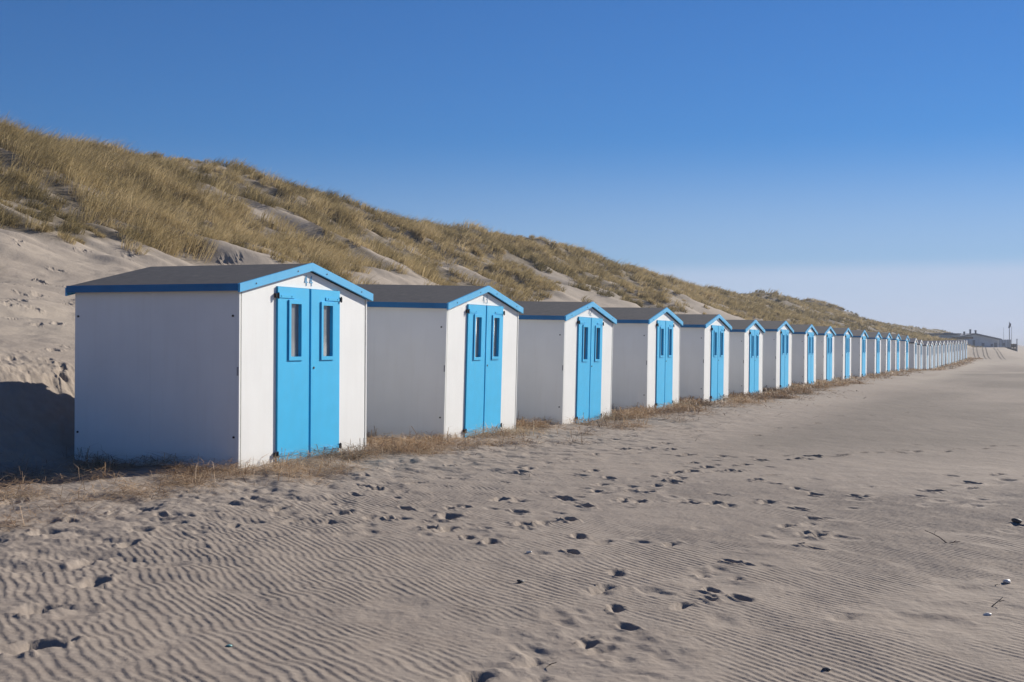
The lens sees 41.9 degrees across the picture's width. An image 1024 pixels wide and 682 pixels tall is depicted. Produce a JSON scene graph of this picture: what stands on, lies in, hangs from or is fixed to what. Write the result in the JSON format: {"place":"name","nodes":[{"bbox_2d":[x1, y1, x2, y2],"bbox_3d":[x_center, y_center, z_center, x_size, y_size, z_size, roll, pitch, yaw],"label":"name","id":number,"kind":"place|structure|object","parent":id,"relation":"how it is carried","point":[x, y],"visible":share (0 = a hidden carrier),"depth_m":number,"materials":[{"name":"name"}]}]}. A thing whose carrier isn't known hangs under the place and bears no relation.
{"place":"outdoors","nodes":[
{"label":"outdoors","id":0,"kind":"place"},
{"bbox_2d":[0,136,1020,373],"bbox_3d":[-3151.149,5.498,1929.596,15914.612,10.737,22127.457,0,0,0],"label":"dune","id":1,"kind":"structure","parent":0,"point":[40,272],"depth_m":32.97,"materials":[{"name":"beige sand"}]},
{"bbox_2d":[0,111,981,346],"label":"marram grass","id":2,"kind":"structure","parent":1,"relation":"on","point":[90,159],"depth_m":47.70,"materials":[{"name":"plant"}]},
{"bbox_2d":[0,345,1023,681],"bbox_3d":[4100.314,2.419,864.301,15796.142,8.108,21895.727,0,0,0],"label":"beach","id":3,"kind":"structure","parent":0,"point":[786,541],"depth_m":8.69,"materials":[{"name":"beige sand"}]},
{"bbox_2d":[65,263,372,468],"bbox_3d":[-3.293,0.326,15.540,2.231,2.430,2.988,0,0,21],"label":"beach hut","id":4,"kind":"object","parent":3,"relation":"on","point":[236,364],"visible":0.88,"depth_m":14.39,"materials":[{"name":"wood"}]},
{"bbox_2d":[273,286,308,461],"bbox_3d":[-2.433,0.432,14.796,0.054,2.045,0.711,0,0,21],"label":"door","id":5,"kind":"structure","parent":4,"relation":"in","point":[292,304],"depth_m":14.79,"materials":[{"name":"blue paint"}]},
{"bbox_2d":[308,289,341,457],"bbox_3d":[-2.153,0.435,15.499,0.054,2.045,0.711,0,0,21],"label":"door","id":6,"kind":"structure","parent":4,"relation":"in","point":[324,305],"depth_m":15.46,"materials":[{"name":"blue paint"}]},
{"bbox_2d":[356,284,522,439],"bbox_3d":[-1.408,0.361,20.277,2.231,2.430,2.988,2,1,21],"label":"beach hut","id":7,"kind":"object","parent":3,"relation":"on","point":[441,359],"visible":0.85,"depth_m":18.96,"materials":[{"name":"wood"}]},
{"bbox_2d":[463,304,485,436],"bbox_3d":[-0.541,0.494,19.539,0.053,2.045,0.711,2,1,21],"label":"door","id":8,"kind":"structure","parent":7,"relation":"in","point":[476,314],"depth_m":19.51,"materials":[{"name":"blue paint"}]},
{"bbox_2d":[483,305,504,432],"bbox_3d":[-0.271,0.493,20.249,0.053,2.045,0.711,2,1,21],"label":"door","id":9,"kind":"structure","parent":7,"relation":"in","point":[494,314],"depth_m":20.20,"materials":[{"name":"blue paint"}]},
{"bbox_2d":[0,357,983,531],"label":"dry straw","id":10,"kind":"object","parent":3,"relation":"on","point":[637,412],"visible":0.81,"depth_m":15.39,"materials":[{"name":"beige plant"}]},
{"bbox_2d":[514,301,616,424],"bbox_3d":[0.438,0.468,25.002,2.231,2.430,2.988,1,0,22],"label":"beach hut","id":11,"kind":"object","parent":3,"relation":"on","point":[564,363],"visible":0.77,"depth_m":23.61,"materials":[{"name":"wood"}]},
{"bbox_2d":[576,317,590,422],"bbox_3d":[1.295,0.590,24.251,0.053,2.045,0.711,1,0,22],"label":"door","id":12,"kind":"structure","parent":11,"relation":"in","point":[584,323],"depth_m":24.23,"materials":[{"name":"blue paint"}]},
{"bbox_2d":[589,318,603,420],"bbox_3d":[1.573,0.593,24.958,0.054,2.045,0.711,1,0,22],"label":"door","id":13,"kind":"structure","parent":11,"relation":"in","point":[597,324],"depth_m":24.90,"materials":[{"name":"blue paint"}]},
{"bbox_2d":[601,307,682,409],"bbox_3d":[2.384,0.456,29.985,2.231,2.430,2.988,1,0,21],"label":"beach hut","id":14,"kind":"object","parent":3,"relation":"on","point":[646,359],"visible":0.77,"depth_m":28.56,"materials":[{"name":"wood"}]},
{"bbox_2d":[655,320,664,408],"bbox_3d":[3.249,0.574,29.247,0.053,2.045,0.711,1,0,21],"label":"door","id":15,"kind":"structure","parent":14,"relation":"in","point":[660,331],"depth_m":29.19,"materials":[{"name":"blue paint"}]},
{"bbox_2d":[664,321,673,407],"bbox_3d":[3.519,0.574,29.957,0.053,2.045,0.711,1,0,21],"label":"door","id":16,"kind":"structure","parent":14,"relation":"in","point":[669,325],"depth_m":29.90,"materials":[{"name":"blue paint"}]},
{"bbox_2d":[675,314,731,401],"bbox_3d":[4.312,0.509,34.905,2.231,2.430,2.988,1,0,22],"label":"beach hut","id":17,"kind":"object","parent":3,"relation":"on","point":[704,353],"visible":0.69,"depth_m":33.49,"materials":[{"name":"wood"}]},
{"bbox_2d":[710,325,717,400],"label":"door","id":18,"kind":"structure","parent":17,"relation":"in","point":[714,328],"depth_m":34.08,"materials":[{"name":"blue paint"}]},
{"bbox_2d":[717,326,724,399],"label":"door","id":19,"kind":"structure","parent":17,"relation":"in","point":[720,374],"depth_m":34.81,"materials":[{"name":"blue paint"}]},
{"bbox_2d":[726,320,764,395],"bbox_3d":[6.068,0.580,39.388,2.231,2.430,2.988,1,0,21],"label":"beach hut","id":20,"kind":"object","parent":3,"relation":"on","point":[745,356],"visible":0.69,"depth_m":38.13,"materials":[{"name":"wood"}]},
{"bbox_2d":[749,330,754,393],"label":"door","id":21,"kind":"structure","parent":20,"relation":"in","point":[751,332],"depth_m":38.58,"materials":[{"name":"blue paint"}]},
{"bbox_2d":[754,330,759,392],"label":"door","id":22,"kind":"structure","parent":20,"relation":"in","point":[756,349],"depth_m":39.30,"materials":[{"name":"blue paint"}]},
{"bbox_2d":[758,321,793,389],"bbox_3d":[7.918,0.540,44.105,2.231,2.430,2.988,1,0,22],"label":"beach hut","id":23,"kind":"object","parent":3,"relation":"on","point":[777,353],"visible":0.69,"depth_m":42.82,"materials":[{"name":"wood"}]},
{"bbox_2d":[780,329,784,388],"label":"door","id":24,"kind":"structure","parent":23,"relation":"in","point":[782,341],"depth_m":43.31,"materials":[{"name":"blue paint"}]},
{"bbox_2d":[784,330,789,387],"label":"door","id":25,"kind":"structure","parent":23,"relation":"in","point":[787,332],"depth_m":44.02,"materials":[{"name":"blue paint"}]},
{"bbox_2d":[789,324,817,384],"bbox_3d":[9.907,0.597,49.192,2.231,2.430,2.988,0,0,21],"label":"beach hut","id":26,"kind":"object","parent":3,"relation":"on","point":[804,353],"visible":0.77,"depth_m":47.75,"materials":[{"name":"wood"}]},
{"bbox_2d":[807,332,810,383],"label":"door","id":27,"kind":"structure","parent":26,"relation":"in","point":[809,333],"depth_m":48.36,"materials":[{"name":"blue paint"}]},
{"bbox_2d":[811,332,814,384],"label":"door","id":28,"kind":"structure","parent":26,"relation":"in","point":[812,333],"depth_m":49.16,"materials":[{"name":"blue paint"}]},
{"bbox_2d":[814,326,835,381],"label":"beach hut","id":29,"kind":"object","parent":3,"relation":"on","point":[825,337],"visible":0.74,"depth_m":52.39,"materials":[{"name":"wood"}]},
{"bbox_2d":[826,333,829,381],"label":"door","id":30,"kind":"structure","parent":29,"relation":"in","point":[828,334],"depth_m":52.72,"materials":[{"name":"blue paint"}]},
{"bbox_2d":[829,334,832,380],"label":"door","id":31,"kind":"structure","parent":29,"relation":"in","point":[830,367],"depth_m":53.45,"materials":[{"name":"blue paint"}]},
{"bbox_2d":[832,328,852,378],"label":"beach hut","id":32,"kind":"object","parent":3,"relation":"on","point":[842,354],"visible":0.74,"depth_m":57.18,"materials":[{"name":"wood"}]},
{"bbox_2d":[845,334,847,378],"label":"door","id":33,"kind":"structure","parent":32,"relation":"in","point":[846,335],"depth_m":57.92,"materials":[{"name":"blue paint"}]},
{"bbox_2d":[847,334,849,378],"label":"door","id":34,"kind":"structure","parent":32,"relation":"in","point":[848,375],"depth_m":58.60,"materials":[{"name":"blue paint"}]},
{"bbox_2d":[850,330,867,376],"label":"beach hut","id":35,"kind":"object","parent":3,"relation":"on","point":[859,353],"visible":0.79,"depth_m":62.64,"materials":[{"name":"wood"}]},
{"bbox_2d":[862,336,863,376],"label":"door","id":36,"kind":"structure","parent":35,"relation":"in","point":[862,336],"depth_m":63.43,"materials":[{"name":"blue paint"}]},
{"bbox_2d":[864,336,865,375],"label":"door","id":37,"kind":"structure","parent":35,"relation":"in","point":[864,336],"depth_m":64.06,"materials":[{"name":"blue paint"}]},
{"bbox_2d":[866,332,881,374],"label":"beach hut","id":38,"kind":"object","parent":3,"relation":"on","point":[874,352],"visible":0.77,"depth_m":68.43,"materials":[{"name":"wood"}]},
{"bbox_2d":[876,338,877,373],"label":"door","id":39,"kind":"structure","parent":38,"relation":"in","point":[876,338],"depth_m":69.06,"materials":[{"name":"blue paint"}]},
{"bbox_2d":[878,338,879,373],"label":"door","id":40,"kind":"structure","parent":38,"relation":"in","point":[878,338],"depth_m":69.93,"materials":[{"name":"blue paint"}]},
{"bbox_2d":[880,333,891,372],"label":"beach hut","id":41,"kind":"object","parent":3,"relation":"on","point":[886,351],"visible":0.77,"depth_m":73.59,"materials":[{"name":"wood"}]},
{"bbox_2d":[887,338,888,371],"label":"door","id":42,"kind":"structure","parent":41,"relation":"in","point":[887,338],"depth_m":73.97,"materials":[{"name":"blue paint"}]},
{"bbox_2d":[889,338,890,369],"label":"door","id":43,"kind":"structure","parent":41,"relation":"in","point":[889,338],"depth_m":74.90,"materials":[{"name":"blue paint"}]},
{"bbox_2d":[891,334,900,370],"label":"beach hut","id":44,"kind":"object","parent":3,"relation":"on","point":[895,351],"visible":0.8,"depth_m":78.54,"materials":[{"name":"wood"}]},
{"bbox_2d":[896,339,897,370],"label":"door","id":45,"kind":"structure","parent":44,"relation":"in","point":[897,339],"depth_m":79.20,"materials":[{"name":"blue paint"}]},
{"bbox_2d":[898,339,899,370],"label":"door","id":46,"kind":"structure","parent":44,"relation":"in","point":[898,339],"depth_m":79.81,"materials":[{"name":"blue paint"}]},
{"bbox_2d":[900,335,909,369],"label":"beach hut","id":47,"kind":"object","parent":3,"relation":"on","point":[904,351],"visible":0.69,"depth_m":84.21,"materials":[{"name":"wood"}]},
{"bbox_2d":[906,340,906,369],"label":"door","id":48,"kind":"structure","parent":47,"relation":"in","point":[906,340],"depth_m":84.67,"materials":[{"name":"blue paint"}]},
{"bbox_2d":[909,338,917,368],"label":"beach hut","id":49,"kind":"object","parent":3,"relation":"on","point":[913,342],"visible":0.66,"depth_m":90.31,"materials":[{"name":"wood"}]},
{"bbox_2d":[917,340,922,368],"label":"beach hut","id":50,"kind":"object","parent":3,"relation":"on","point":[920,354],"visible":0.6,"depth_m":95.17,"materials":[{"name":"wood"}]},
{"bbox_2d":[922,341,929,369],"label":"beach hut","id":51,"kind":"object","parent":3,"relation":"on","point":[926,345],"visible":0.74,"depth_m":100.48,"materials":[{"name":"wood"}]},
{"bbox_2d":[928,341,933,368],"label":"beach hut","id":52,"kind":"object","parent":3,"relation":"on","point":[931,344],"visible":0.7,"depth_m":105.16,"materials":[{"name":"wood"}]},
{"bbox_2d":[933,341,937,367],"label":"beach hut","id":53,"kind":"object","parent":3,"relation":"on","point":[935,354],"visible":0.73,"depth_m":109.26,"materials":[{"name":"wood"}]},
{"bbox_2d":[937,341,941,366],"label":"beach hut","id":54,"kind":"object","parent":3,"relation":"on","point":[939,353],"visible":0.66,"depth_m":113.58,"materials":[{"name":"wood"}]},
{"bbox_2d":[941,341,944,364],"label":"beach hut","id":55,"kind":"object","parent":3,"relation":"on","point":[943,353],"visible":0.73,"depth_m":118.35,"materials":[{"name":"wood"}]},
{"bbox_2d":[945,341,948,364],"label":"beach hut","id":56,"kind":"object","parent":3,"relation":"on","point":[946,351],"visible":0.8,"depth_m":122.97,"materials":[{"name":"wood"}]},
{"bbox_2d":[924,333,972,339],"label":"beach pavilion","id":57,"kind":"structure","parent":3,"relation":"on","point":[951,335],"depth_m":261.31,"materials":[{"name":"grey glass"}]},
{"bbox_2d":[948,341,951,363],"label":"beach hut","id":58,"kind":"object","parent":3,"relation":"on","point":[949,353],"visible":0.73,"depth_m":127.19,"materials":[{"name":"wood"}]},
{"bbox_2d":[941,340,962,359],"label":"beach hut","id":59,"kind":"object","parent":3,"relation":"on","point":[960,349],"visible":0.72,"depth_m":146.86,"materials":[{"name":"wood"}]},
{"bbox_2d":[951,341,953,362],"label":"beach hut","id":60,"kind":"object","parent":3,"relation":"on","point":[952,352],"visible":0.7,"depth_m":131.78,"materials":[{"name":"wood"}]},
{"bbox_2d":[954,341,956,361],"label":"beach hut","id":61,"kind":"object","parent":3,"relation":"on","point":[955,351],"visible":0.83,"depth_m":136.57,"materials":[{"name":"wood"}]},
{"bbox_2d":[957,341,959,361],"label":"beach hut","id":62,"kind":"object","parent":3,"relation":"on","point":[958,343],"visible":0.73,"depth_m":141.33,"materials":[{"name":"wood"}]},
{"bbox_2d":[962,340,964,359],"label":"beach hut","id":63,"kind":"object","parent":3,"relation":"on","point":[963,350],"visible":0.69,"depth_m":151.63,"materials":[{"name":"wood"}]},
{"bbox_2d":[965,340,967,358],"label":"beach hut","id":64,"kind":"object","parent":3,"relation":"on","point":[966,342],"visible":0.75,"depth_m":157.36,"materials":[{"name":"wood"}]},
{"bbox_2d":[960,329,1001,346],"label":"grey beach restaurant","id":65,"kind":"structure","parent":3,"relation":"on","point":[979,340],"depth_m":290.00,"materials":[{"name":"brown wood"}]},
{"bbox_2d":[999,340,1010,347],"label":"terrace screen","id":66,"kind":"object","parent":3,"relation":"on","point":[1004,343],"visible":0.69,"depth_m":276.00,"materials":[{"name":"grey glass"}]},
{"bbox_2d":[1003,579,1010,583],"bbox_3d":[2.853,1.387,7.710,0.048,0.030,0.062,6,-7,20],"label":"shell","id":67,"kind":"object","parent":3,"relation":"on","point":[1007,581],"visible":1,"depth_m":7.69},
{"bbox_2d":[1008,322,1010,347],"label":"flagpole","id":68,"kind":"object","parent":3,"relation":"on","point":[1009,326],"visible":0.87,"depth_m":269.94,"materials":[{"name":"grey metal"}]},
{"bbox_2d":[1007,344,1015,350],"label":"terrace fence","id":69,"kind":"object","parent":3,"relation":"on","point":[1013,346],"visible":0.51,"depth_m":264.00,"materials":[{"name":"grey wood"}]},
{"bbox_2d":[1011,518,1021,522],"bbox_3d":[3.849,1.370,10.192,0.096,0.038,0.063,11,-2,-39],"label":"pebble","id":70,"kind":"object","parent":3,"relation":"on","point":[1016,520],"visible":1,"depth_m":10.16,"materials":[{"name":"grey stone"}]},
{"bbox_2d":[0,0,1023,345],"label":"sky","id":71,"kind":"structure","parent":0,"point":[865,158],"materials":[{"name":"blue"}]}
]}

